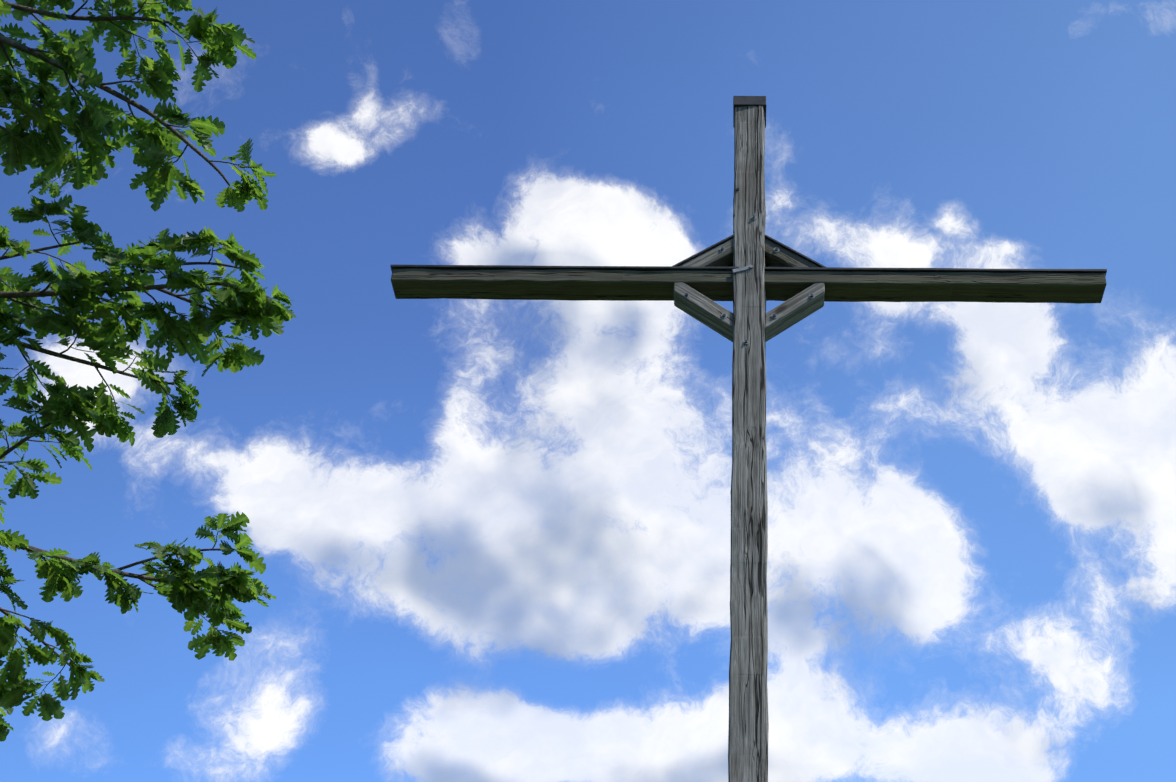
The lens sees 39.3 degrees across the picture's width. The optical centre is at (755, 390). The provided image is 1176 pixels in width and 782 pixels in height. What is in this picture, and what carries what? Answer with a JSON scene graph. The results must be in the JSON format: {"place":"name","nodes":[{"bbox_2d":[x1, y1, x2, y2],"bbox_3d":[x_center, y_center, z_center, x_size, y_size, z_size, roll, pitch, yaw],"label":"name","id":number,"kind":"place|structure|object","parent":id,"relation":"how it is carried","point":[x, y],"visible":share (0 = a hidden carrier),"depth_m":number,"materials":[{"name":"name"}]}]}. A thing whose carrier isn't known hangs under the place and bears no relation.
{"place":"outdoors","nodes":[
{"label":"outdoors","id":0,"kind":"place"},
{"bbox_2d":[0,0,1175,781],"label":"sky","id":1,"kind":"structure","parent":0,"point":[493,537],"materials":[{"name":"blue"}]},
{"bbox_3d":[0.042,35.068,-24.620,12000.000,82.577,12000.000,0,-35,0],"label":"ground","id":2,"kind":"structure","parent":0,"visible":0},
{"bbox_2d":[0,0,295,741],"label":"oak tree","id":3,"kind":"object","parent":2,"relation":"on","point":[245,302],"visible":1,"depth_m":4.57,"materials":[{"name":"green plant"}]},
{"bbox_2d":[390,96,1106,781],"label":"wooden cross","id":4,"kind":"object","parent":2,"relation":"on","point":[748,268],"visible":1,"depth_m":11.31,"materials":[{"name":"grey wood"}]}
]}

